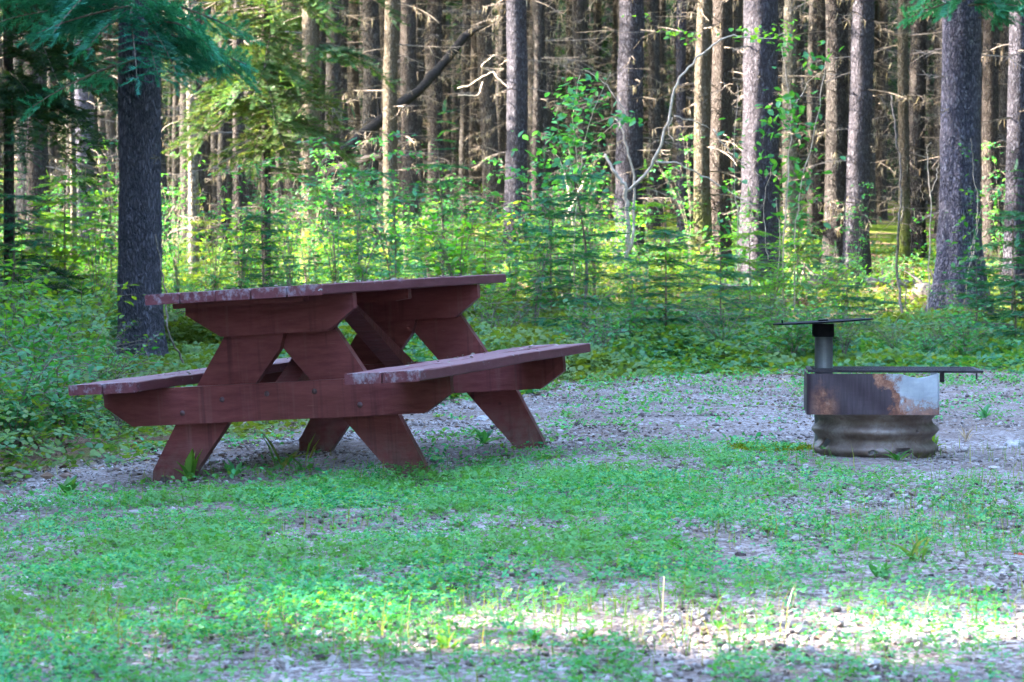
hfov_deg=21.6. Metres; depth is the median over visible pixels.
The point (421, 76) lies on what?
spruce tree
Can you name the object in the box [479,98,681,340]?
fir sapling
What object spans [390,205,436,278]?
leafy shrub
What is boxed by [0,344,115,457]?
leafy shrub
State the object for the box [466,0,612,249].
spruce tree
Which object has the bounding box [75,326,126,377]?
leafy shrub
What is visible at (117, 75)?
spruce tree
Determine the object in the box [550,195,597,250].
leafy shrub
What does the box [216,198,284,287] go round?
leafy shrub
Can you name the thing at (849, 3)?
spruce tree
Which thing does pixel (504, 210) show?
leafy shrub
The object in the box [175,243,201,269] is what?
leafy shrub
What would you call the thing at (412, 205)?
leafy shrub
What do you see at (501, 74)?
spruce tree
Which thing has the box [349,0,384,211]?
spruce tree
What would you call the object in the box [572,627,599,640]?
weed
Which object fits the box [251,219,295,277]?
leafy shrub
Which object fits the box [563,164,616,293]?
leafy shrub
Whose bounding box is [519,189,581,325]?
leafy shrub
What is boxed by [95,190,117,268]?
leafy shrub
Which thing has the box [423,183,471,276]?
leafy shrub
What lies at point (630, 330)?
leafy shrub
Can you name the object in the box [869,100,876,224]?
spruce tree
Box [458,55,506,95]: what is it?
dead branch
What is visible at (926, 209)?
spruce tree
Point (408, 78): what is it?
spruce tree
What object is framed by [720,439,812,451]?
moss patch
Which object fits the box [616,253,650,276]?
leafy shrub
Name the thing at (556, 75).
spruce tree
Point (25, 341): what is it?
leafy shrub
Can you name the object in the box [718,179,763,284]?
leafy shrub
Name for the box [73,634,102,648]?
weed
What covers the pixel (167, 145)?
spruce tree
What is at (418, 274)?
leafy shrub
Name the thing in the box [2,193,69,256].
leafy shrub
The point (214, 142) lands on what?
spruce tree
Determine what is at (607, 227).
leafy shrub
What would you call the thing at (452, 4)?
spruce tree
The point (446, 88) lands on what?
spruce tree
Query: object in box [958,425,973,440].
weed
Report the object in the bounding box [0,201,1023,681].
ground
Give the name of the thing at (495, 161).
leafy shrub
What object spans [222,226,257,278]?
fir sapling
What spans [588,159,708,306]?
fir sapling
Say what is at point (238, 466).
weed
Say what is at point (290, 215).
leafy shrub
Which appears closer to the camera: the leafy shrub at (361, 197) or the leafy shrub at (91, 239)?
the leafy shrub at (91, 239)
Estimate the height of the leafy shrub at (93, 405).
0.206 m
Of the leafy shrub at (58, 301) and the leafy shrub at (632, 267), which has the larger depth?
the leafy shrub at (632, 267)
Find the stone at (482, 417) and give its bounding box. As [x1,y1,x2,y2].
[474,415,489,420]
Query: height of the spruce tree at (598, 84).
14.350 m
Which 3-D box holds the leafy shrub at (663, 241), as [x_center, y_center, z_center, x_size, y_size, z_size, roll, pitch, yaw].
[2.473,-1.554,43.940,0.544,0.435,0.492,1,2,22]
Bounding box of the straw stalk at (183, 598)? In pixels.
[176,598,203,616]
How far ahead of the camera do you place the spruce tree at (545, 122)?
46.13 m
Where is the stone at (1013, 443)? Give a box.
[1004,440,1023,446]
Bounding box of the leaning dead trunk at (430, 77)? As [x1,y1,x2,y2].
[320,24,489,177]
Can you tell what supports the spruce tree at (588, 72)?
on the ground at (990, 435)
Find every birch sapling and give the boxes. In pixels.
[492,68,642,292]
[716,33,845,312]
[928,142,1001,308]
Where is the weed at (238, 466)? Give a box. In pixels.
[221,459,248,476]
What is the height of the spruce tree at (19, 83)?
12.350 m
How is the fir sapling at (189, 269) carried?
on the ground at (990, 435)
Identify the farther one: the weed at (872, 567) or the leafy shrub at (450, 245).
the leafy shrub at (450, 245)
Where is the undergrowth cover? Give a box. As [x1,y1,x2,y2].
[0,232,1023,485]
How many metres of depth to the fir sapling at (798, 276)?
29.26 m
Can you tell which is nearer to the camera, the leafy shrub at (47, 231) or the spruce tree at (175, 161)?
the leafy shrub at (47, 231)
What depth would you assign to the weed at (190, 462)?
10.39 m
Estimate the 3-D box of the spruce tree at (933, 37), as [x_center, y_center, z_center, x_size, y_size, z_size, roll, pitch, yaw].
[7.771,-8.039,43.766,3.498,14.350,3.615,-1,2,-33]
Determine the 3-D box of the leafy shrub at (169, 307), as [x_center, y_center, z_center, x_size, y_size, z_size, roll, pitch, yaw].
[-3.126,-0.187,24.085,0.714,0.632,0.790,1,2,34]
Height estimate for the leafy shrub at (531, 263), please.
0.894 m
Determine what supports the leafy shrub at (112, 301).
on the ground at (990, 435)
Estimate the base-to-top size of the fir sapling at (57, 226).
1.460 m
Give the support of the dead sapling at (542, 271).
on the ground at (990, 435)
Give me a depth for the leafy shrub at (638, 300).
21.09 m
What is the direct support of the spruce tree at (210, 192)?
on the ground at (990, 435)
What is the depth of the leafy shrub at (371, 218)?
24.74 m
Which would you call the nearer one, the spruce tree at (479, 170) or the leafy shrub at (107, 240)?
the leafy shrub at (107, 240)
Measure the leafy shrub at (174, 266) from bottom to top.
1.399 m
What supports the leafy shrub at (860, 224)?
on the ground at (990, 435)
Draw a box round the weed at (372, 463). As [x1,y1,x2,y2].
[363,460,380,467]
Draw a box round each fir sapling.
[0,124,172,314]
[0,130,80,316]
[0,174,30,286]
[0,181,74,308]
[0,183,25,251]
[0,211,52,302]
[17,170,113,294]
[22,212,80,304]
[24,188,83,271]
[49,137,182,308]
[60,264,95,303]
[163,188,240,291]
[163,245,204,293]
[172,282,218,342]
[183,246,223,288]
[201,164,318,327]
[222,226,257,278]
[233,238,301,286]
[291,234,340,284]
[304,107,428,278]
[307,190,372,282]
[311,203,377,283]
[351,208,422,280]
[364,100,514,292]
[377,207,432,270]
[400,241,430,277]
[413,240,454,277]
[439,184,529,312]
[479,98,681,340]
[485,147,620,316]
[496,190,567,311]
[575,229,622,292]
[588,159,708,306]
[603,177,727,357]
[614,259,662,314]
[621,199,697,297]
[655,214,787,338]
[690,187,813,321]
[754,184,846,305]
[784,239,853,283]
[801,291,832,323]
[807,255,885,338]
[813,241,859,283]
[848,276,896,324]
[868,279,904,322]
[910,229,1014,339]
[940,232,1023,352]
[957,158,1023,323]
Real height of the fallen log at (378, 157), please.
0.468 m
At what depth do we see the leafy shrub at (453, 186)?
27.63 m
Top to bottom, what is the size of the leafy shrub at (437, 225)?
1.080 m
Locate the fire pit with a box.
[773,318,982,457]
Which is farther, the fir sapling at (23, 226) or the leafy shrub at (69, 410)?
the fir sapling at (23, 226)
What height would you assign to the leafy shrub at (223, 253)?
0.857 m
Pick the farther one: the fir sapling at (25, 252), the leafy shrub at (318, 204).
the leafy shrub at (318, 204)
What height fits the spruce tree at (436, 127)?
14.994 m
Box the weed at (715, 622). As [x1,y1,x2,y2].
[713,617,728,628]
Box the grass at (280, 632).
[0,426,1023,681]
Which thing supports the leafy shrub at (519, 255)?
on the ground at (990, 435)
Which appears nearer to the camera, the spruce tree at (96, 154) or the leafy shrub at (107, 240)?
the leafy shrub at (107, 240)
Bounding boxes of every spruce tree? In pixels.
[0,0,118,306]
[0,0,264,356]
[0,4,117,248]
[0,4,117,281]
[0,6,117,269]
[0,22,62,241]
[14,130,17,219]
[15,69,99,242]
[20,23,183,277]
[47,47,68,232]
[48,0,231,278]
[57,16,171,268]
[58,12,185,251]
[63,53,69,224]
[101,1,115,252]
[111,6,118,116]
[114,43,117,119]
[116,23,181,228]
[161,0,270,285]
[161,0,308,283]
[161,0,372,286]
[162,0,182,213]
[163,0,233,250]
[163,0,259,255]
[167,2,256,246]
[171,23,284,225]
[172,0,180,237]
[179,0,187,245]
[183,3,300,252]
[185,0,205,273]
[211,36,274,252]
[215,10,232,266]
[217,0,228,270]
[228,0,410,281]
[231,2,288,212]
[232,0,361,189]
[246,0,301,267]
[251,0,382,250]
[254,8,286,224]
[255,0,301,200]
[260,0,469,252]
[270,7,273,255]
[283,21,382,225]
[284,0,400,250]
[289,2,379,259]
[324,0,341,261]
[334,0,468,275]
[347,0,383,239]
[347,27,353,192]
[348,0,352,241]
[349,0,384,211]
[351,6,458,198]
[358,1,496,169]
[358,18,460,196]
[370,0,481,256]
[377,0,384,230]
[380,0,481,251]
[397,0,401,226]
[399,0,445,225]
[419,0,425,244]
[422,0,505,228]
[422,5,452,218]
[423,0,570,242]
[424,0,496,230]
[424,22,504,214]
[424,102,426,190]
[425,0,430,232]
[425,0,461,224]
[442,0,498,57]
[445,0,506,226]
[448,0,602,272]
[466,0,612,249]
[479,22,506,170]
[481,10,567,186]
[492,0,576,199]
[526,0,531,227]
[528,0,591,223]
[530,0,667,243]
[533,0,550,249]
[546,0,693,270]
[549,0,557,230]
[555,0,604,223]
[555,3,611,187]
[555,17,601,193]
[565,0,612,214]
[576,0,587,225]
[587,0,693,212]
[587,1,675,200]
[587,37,589,94]
[588,0,617,208]
[592,8,675,191]
[610,0,616,218]
[613,0,695,226]
[617,0,618,46]
[617,0,802,281]
[622,0,799,279]
[643,0,742,245]
[644,0,741,157]
[646,0,659,232]
[657,0,661,228]
[659,0,738,204]
[661,38,781,199]
[663,0,810,242]
[669,1,687,218]
[685,0,695,227]
[721,0,793,292]
[731,0,849,220]
[732,0,825,252]
[732,1,825,209]
[739,0,743,117]
[778,0,889,250]
[778,0,914,274]
[778,0,929,283]
[778,15,824,187]
[780,0,851,240]
[781,1,805,250]
[801,0,935,220]
[805,0,909,187]
[825,0,850,143]
[825,28,897,172]
[847,0,884,207]
[851,0,940,260]
[869,0,941,264]
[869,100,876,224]
[873,0,936,189]
[873,2,999,233]
[874,0,895,186]
[885,2,982,221]
[887,21,935,170]
[891,29,999,225]
[895,0,1023,315]
[900,0,1007,274]
[911,0,1023,298]
[924,0,1000,214]
[924,4,929,212]
[928,25,1000,169]
[930,5,1008,231]
[936,18,940,226]
[998,0,1008,237]
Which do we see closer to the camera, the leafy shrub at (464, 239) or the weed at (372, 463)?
the weed at (372, 463)
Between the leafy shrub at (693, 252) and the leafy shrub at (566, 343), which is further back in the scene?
the leafy shrub at (693, 252)
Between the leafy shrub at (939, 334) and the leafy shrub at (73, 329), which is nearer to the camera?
the leafy shrub at (73, 329)
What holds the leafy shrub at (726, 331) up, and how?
on the ground at (990, 435)
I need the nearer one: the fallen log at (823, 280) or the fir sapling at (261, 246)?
the fir sapling at (261, 246)
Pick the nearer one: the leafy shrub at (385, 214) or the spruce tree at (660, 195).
the leafy shrub at (385, 214)
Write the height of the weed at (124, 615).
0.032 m
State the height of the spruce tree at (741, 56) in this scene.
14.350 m
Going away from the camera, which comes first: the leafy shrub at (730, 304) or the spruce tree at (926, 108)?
the leafy shrub at (730, 304)
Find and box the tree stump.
[904,268,933,298]
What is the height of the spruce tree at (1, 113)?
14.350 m
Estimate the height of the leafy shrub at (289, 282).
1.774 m
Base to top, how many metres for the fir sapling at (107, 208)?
2.051 m
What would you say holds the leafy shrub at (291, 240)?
on the ground at (990, 435)
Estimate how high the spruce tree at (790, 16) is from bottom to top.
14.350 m
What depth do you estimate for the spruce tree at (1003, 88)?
46.21 m
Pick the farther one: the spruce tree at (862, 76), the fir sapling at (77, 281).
the spruce tree at (862, 76)
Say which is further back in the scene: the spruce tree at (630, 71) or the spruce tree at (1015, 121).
the spruce tree at (630, 71)
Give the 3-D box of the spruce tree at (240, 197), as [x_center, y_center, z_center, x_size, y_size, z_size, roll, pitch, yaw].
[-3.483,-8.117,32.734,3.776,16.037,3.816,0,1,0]
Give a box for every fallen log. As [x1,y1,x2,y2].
[320,152,382,176]
[704,278,747,295]
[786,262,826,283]
[790,265,850,289]
[864,265,919,287]
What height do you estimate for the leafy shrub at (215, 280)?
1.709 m
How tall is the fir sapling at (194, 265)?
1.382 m
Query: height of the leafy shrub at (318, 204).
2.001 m
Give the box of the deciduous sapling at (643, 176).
[585,13,800,258]
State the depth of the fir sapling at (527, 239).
27.76 m
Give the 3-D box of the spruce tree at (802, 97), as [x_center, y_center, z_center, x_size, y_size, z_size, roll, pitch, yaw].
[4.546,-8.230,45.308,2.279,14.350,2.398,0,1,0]
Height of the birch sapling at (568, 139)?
2.235 m
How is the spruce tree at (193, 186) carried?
on the ground at (990, 435)
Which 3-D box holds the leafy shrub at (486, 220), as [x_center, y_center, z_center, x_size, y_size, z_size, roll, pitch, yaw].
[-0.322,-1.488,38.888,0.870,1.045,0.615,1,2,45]
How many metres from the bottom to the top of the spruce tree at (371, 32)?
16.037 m
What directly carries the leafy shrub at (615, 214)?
on the ground at (990, 435)
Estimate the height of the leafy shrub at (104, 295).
0.912 m
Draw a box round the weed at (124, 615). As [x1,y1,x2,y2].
[114,612,133,620]
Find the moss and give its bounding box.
[164,242,1022,357]
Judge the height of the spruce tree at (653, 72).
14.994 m
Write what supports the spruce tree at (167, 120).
on the ground at (990, 435)
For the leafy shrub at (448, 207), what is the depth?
35.26 m
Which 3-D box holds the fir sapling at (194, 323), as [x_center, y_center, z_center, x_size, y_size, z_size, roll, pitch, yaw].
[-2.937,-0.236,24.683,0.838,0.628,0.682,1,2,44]
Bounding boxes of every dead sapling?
[537,220,553,316]
[564,174,584,247]
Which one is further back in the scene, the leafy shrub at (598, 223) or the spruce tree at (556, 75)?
the spruce tree at (556, 75)
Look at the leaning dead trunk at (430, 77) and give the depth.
42.86 m
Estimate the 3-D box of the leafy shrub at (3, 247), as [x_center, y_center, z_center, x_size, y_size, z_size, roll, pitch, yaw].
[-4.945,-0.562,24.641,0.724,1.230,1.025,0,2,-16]
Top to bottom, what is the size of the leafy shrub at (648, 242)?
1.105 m
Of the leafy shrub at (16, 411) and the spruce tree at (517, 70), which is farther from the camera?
the spruce tree at (517, 70)
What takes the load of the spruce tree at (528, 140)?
on the ground at (990, 435)
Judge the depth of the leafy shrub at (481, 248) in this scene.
30.57 m
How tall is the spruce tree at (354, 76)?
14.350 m
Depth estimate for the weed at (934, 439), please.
11.26 m
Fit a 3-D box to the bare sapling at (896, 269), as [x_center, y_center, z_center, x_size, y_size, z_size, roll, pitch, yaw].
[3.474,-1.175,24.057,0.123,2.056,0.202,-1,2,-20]
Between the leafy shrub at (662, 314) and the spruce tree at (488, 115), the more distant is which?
the spruce tree at (488, 115)
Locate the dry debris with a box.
[4,366,1023,677]
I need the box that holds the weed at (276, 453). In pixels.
[261,432,305,469]
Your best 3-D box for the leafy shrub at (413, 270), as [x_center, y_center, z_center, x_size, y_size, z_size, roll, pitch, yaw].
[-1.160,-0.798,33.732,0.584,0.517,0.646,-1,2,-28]
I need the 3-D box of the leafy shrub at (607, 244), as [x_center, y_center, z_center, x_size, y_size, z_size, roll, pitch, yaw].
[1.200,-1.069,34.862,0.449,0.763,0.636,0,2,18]
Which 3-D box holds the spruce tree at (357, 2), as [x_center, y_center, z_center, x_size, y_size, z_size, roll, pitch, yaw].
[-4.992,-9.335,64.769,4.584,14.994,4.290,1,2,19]
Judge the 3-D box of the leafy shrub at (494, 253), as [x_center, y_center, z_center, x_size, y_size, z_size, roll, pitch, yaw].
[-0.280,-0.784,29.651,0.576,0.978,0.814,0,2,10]
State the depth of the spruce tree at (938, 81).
48.82 m
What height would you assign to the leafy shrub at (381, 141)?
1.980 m
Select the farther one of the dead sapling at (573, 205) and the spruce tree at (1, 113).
the spruce tree at (1, 113)
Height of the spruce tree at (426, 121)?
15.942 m
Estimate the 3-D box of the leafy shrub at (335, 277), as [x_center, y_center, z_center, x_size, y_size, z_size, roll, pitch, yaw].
[-1.799,-1.002,26.259,0.766,1.996,1.040,-1,2,-21]
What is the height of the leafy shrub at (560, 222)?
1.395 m
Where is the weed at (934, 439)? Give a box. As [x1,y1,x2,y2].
[932,434,944,445]
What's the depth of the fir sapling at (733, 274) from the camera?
22.38 m
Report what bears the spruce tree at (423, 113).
on the ground at (990, 435)
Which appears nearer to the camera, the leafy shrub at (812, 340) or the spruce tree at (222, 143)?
the leafy shrub at (812, 340)
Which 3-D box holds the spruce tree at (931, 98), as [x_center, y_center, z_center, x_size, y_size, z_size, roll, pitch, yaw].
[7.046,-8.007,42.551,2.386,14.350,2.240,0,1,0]
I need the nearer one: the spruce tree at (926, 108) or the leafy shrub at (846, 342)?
the leafy shrub at (846, 342)
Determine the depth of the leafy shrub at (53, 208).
35.11 m
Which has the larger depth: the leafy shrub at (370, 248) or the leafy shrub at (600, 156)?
the leafy shrub at (600, 156)
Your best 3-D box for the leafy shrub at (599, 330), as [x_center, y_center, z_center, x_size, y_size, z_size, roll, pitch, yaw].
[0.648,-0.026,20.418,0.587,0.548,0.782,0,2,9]
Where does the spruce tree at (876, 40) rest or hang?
on the ground at (990, 435)
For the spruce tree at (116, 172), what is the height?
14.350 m
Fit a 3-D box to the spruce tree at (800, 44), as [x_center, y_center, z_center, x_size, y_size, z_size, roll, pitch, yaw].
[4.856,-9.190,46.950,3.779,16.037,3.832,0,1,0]
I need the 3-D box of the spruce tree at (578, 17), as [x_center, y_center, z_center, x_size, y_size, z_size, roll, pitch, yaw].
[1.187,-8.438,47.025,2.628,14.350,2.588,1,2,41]
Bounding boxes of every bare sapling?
[155,234,183,362]
[890,95,907,316]
[910,142,939,311]
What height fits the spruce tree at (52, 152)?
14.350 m
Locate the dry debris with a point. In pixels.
(618, 436)
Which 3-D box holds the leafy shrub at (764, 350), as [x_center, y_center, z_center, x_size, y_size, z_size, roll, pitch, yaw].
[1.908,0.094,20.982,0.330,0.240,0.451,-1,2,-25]
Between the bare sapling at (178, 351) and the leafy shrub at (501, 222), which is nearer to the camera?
the bare sapling at (178, 351)
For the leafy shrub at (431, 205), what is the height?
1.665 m
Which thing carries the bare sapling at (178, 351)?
on the ground at (990, 435)
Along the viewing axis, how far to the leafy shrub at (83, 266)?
28.76 m
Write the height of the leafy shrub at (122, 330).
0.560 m
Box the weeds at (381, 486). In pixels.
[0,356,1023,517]
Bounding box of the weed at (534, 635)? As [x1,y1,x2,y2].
[528,626,539,638]
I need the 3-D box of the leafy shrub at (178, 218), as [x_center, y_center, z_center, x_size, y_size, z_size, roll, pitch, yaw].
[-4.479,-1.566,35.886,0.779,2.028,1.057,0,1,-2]
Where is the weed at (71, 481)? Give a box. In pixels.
[58,474,82,493]
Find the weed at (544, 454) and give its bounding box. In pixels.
[537,453,553,458]
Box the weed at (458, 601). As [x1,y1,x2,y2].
[440,594,462,606]
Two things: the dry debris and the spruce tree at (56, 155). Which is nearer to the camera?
the dry debris
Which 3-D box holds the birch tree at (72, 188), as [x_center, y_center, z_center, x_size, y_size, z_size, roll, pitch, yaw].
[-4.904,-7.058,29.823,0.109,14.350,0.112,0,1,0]
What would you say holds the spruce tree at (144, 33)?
on the ground at (990, 435)
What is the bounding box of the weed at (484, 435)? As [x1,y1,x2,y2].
[473,428,502,443]
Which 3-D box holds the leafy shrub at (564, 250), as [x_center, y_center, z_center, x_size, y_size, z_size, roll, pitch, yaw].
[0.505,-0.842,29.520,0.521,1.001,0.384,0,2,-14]
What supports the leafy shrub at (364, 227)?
on the ground at (990, 435)
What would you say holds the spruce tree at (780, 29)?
on the ground at (990, 435)
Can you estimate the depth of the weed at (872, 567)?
6.74 m
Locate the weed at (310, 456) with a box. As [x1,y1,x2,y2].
[285,436,318,465]
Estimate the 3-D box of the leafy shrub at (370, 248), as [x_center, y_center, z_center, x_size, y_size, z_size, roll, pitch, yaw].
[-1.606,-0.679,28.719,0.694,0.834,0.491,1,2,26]
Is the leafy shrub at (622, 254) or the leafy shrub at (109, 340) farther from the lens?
the leafy shrub at (622, 254)
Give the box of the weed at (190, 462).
[176,448,201,479]
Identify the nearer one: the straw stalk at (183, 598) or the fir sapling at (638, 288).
the straw stalk at (183, 598)
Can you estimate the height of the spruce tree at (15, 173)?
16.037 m
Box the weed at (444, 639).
[434,628,466,648]
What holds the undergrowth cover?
on the ground at (990, 435)
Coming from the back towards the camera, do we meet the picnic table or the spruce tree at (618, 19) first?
the spruce tree at (618, 19)
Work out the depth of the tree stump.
30.86 m
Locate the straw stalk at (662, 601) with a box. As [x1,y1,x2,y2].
[662,576,664,626]
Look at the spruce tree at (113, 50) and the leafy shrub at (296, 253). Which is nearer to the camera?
the leafy shrub at (296, 253)
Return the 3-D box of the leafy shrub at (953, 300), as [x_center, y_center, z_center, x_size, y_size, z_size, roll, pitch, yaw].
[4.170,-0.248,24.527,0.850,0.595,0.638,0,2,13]
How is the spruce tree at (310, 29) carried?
on the ground at (990, 435)
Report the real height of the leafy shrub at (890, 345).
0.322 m
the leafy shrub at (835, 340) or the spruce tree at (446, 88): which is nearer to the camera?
the leafy shrub at (835, 340)
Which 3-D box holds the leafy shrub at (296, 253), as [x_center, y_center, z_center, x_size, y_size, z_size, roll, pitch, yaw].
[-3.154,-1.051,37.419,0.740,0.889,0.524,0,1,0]
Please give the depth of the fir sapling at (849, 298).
22.59 m
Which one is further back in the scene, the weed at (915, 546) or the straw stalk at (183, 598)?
the weed at (915, 546)
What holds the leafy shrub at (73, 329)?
on the ground at (990, 435)
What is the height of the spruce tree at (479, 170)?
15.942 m
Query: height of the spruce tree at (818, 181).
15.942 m
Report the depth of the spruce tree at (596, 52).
73.88 m
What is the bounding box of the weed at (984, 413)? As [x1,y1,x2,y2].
[967,403,992,417]
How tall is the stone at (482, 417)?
0.050 m
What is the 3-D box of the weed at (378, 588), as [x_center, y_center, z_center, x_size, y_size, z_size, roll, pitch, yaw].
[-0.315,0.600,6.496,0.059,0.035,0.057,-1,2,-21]
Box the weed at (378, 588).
[372,582,390,595]
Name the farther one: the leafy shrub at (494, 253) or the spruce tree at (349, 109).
the spruce tree at (349, 109)
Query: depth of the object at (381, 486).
13.10 m
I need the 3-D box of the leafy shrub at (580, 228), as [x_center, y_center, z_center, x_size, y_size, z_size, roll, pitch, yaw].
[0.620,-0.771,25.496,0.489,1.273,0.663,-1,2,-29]
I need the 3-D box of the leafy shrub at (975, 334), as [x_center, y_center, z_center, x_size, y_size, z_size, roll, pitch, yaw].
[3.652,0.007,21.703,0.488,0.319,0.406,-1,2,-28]
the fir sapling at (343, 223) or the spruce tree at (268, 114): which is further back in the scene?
the fir sapling at (343, 223)
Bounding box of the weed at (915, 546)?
[886,530,933,561]
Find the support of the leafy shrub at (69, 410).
on the ground at (990, 435)
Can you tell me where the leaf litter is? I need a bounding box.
[0,253,1020,495]
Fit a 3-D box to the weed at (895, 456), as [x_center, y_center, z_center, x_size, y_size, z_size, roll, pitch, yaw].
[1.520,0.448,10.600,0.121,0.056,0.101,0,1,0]
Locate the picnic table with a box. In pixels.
[68,273,590,481]
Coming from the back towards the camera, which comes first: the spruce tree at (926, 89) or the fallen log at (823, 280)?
the spruce tree at (926, 89)
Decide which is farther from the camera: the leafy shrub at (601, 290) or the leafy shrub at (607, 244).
the leafy shrub at (607, 244)
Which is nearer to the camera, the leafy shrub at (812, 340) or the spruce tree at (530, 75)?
the leafy shrub at (812, 340)
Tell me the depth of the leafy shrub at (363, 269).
22.93 m
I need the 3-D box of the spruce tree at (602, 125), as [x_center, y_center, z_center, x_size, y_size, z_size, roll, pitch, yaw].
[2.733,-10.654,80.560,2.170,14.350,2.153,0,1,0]
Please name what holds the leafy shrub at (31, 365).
on the ground at (990, 435)
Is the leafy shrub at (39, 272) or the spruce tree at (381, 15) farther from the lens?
the spruce tree at (381, 15)
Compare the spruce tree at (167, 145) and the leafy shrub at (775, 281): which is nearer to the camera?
the leafy shrub at (775, 281)
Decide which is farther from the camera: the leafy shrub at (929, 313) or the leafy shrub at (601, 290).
the leafy shrub at (601, 290)
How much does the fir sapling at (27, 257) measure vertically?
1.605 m
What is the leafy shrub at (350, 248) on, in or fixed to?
on the ground at (990, 435)
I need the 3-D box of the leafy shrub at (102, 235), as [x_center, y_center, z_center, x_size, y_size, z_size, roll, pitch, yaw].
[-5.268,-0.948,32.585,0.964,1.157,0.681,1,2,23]
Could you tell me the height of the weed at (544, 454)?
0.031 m
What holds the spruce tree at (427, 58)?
on the ground at (990, 435)
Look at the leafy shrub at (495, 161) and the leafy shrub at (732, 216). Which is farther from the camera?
the leafy shrub at (732, 216)
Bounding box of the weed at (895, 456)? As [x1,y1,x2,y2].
[884,449,911,460]
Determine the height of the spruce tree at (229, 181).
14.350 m
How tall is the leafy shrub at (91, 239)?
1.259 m
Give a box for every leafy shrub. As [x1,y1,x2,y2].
[0,227,15,257]
[0,247,65,315]
[0,253,29,295]
[0,262,56,343]
[0,277,72,376]
[0,289,30,373]
[0,315,138,427]
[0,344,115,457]
[0,352,108,445]
[0,354,92,431]
[0,360,68,441]
[0,364,62,445]
[0,373,72,461]
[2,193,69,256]
[8,314,77,367]
[13,323,178,429]
[15,211,110,297]
[15,254,57,296]
[19,197,70,292]
[28,264,139,407]
[30,290,74,330]
[44,391,94,431]
[50,155,100,265]
[51,215,109,272]
[52,329,164,426]
[55,137,118,317]
[57,229,115,303]
[58,318,141,371]
[66,390,112,432]
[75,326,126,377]
[77,172,118,272]
[83,259,117,284]
[84,277,117,311]
[84,366,152,441]
[92,402,132,430]
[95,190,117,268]
[107,244,117,264]
[112,285,191,346]
[161,150,205,277]
[162,192,181,269]
[162,198,199,303]
[162,239,186,281]
[165,281,218,292]
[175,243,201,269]
[180,269,232,343]
[187,168,245,289]
[199,236,229,273]
[200,239,224,265]
[209,160,278,288]
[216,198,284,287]
[221,232,301,286]
[231,212,259,286]
[238,202,305,287]
[241,197,300,286]
[249,205,310,285]
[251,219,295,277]
[255,156,317,285]
[265,175,321,284]
[273,269,311,286]
[274,242,300,275]
[287,148,345,282]
[291,222,333,280]
[292,136,367,282]
[293,152,342,278]
[308,192,388,281]
[309,222,350,280]
[320,130,434,279]
[326,166,418,281]
[329,161,386,242]
[331,229,375,267]
[332,251,396,281]
[333,239,387,280]
[336,136,396,276]
[338,200,397,251]
[373,180,401,269]
[379,150,445,276]
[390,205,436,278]
[390,257,434,278]
[402,206,493,314]
[404,266,449,277]
[407,167,461,273]
[408,214,486,316]
[411,202,463,263]
[412,216,451,261]
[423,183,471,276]
[425,181,499,273]
[428,177,485,261]
[432,177,467,258]
[445,247,535,325]
[446,156,512,300]
[454,234,501,266]
[459,239,503,293]
[462,227,514,289]
[466,290,544,330]
[467,202,502,262]
[471,172,549,316]
[473,209,513,271]
[486,303,558,329]
[490,262,529,303]
[494,201,576,292]
[503,243,531,270]
[507,251,580,295]
[509,239,560,295]
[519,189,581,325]
[522,184,580,294]
[527,207,559,242]
[527,215,581,294]
[535,229,583,295]
[543,137,594,261]
[543,333,592,364]
[546,220,578,289]
[546,291,683,350]
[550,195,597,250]
[551,319,631,351]
[554,220,584,283]
[556,301,634,347]
[558,196,602,292]
[560,227,616,293]
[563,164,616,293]
[569,153,610,272]
[578,278,624,310]
[579,156,614,239]
[583,216,612,248]
[593,229,623,284]
[596,215,651,327]
[603,196,650,276]
[608,312,672,354]
[612,209,667,310]
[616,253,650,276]
[634,300,709,354]
[645,134,715,264]
[649,239,688,272]
[650,237,672,245]
[651,222,726,309]
[664,303,765,357]
[674,258,718,306]
[676,248,729,286]
[679,289,746,326]
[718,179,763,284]
[728,337,780,363]
[731,204,738,267]
[736,236,814,313]
[741,288,818,331]
[741,302,845,353]
[745,331,778,344]
[758,300,846,346]
[765,270,812,289]
[765,340,787,351]
[772,317,810,343]
[780,174,814,253]
[780,218,806,271]
[781,219,821,247]
[781,307,876,351]
[795,325,848,350]
[803,252,885,327]
[817,308,882,355]
[826,252,860,305]
[832,181,885,296]
[855,312,925,335]
[862,324,914,348]
[866,321,912,340]
[874,253,921,289]
[902,307,952,323]
[904,316,954,343]
[905,332,948,343]
[906,337,950,351]
[912,327,957,352]
[921,281,1007,315]
[935,305,1013,351]
[937,324,1002,344]
[942,333,986,355]
[981,141,1004,281]
[982,242,1000,268]
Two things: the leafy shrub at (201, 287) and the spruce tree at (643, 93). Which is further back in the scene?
the spruce tree at (643, 93)
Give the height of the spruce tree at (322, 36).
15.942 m
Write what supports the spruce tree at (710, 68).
on the ground at (990, 435)
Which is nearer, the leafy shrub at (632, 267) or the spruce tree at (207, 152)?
the leafy shrub at (632, 267)
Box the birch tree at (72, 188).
[68,34,76,289]
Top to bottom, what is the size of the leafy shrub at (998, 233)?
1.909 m
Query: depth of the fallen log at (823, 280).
32.71 m
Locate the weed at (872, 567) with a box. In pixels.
[869,560,897,576]
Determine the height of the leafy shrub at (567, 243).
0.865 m

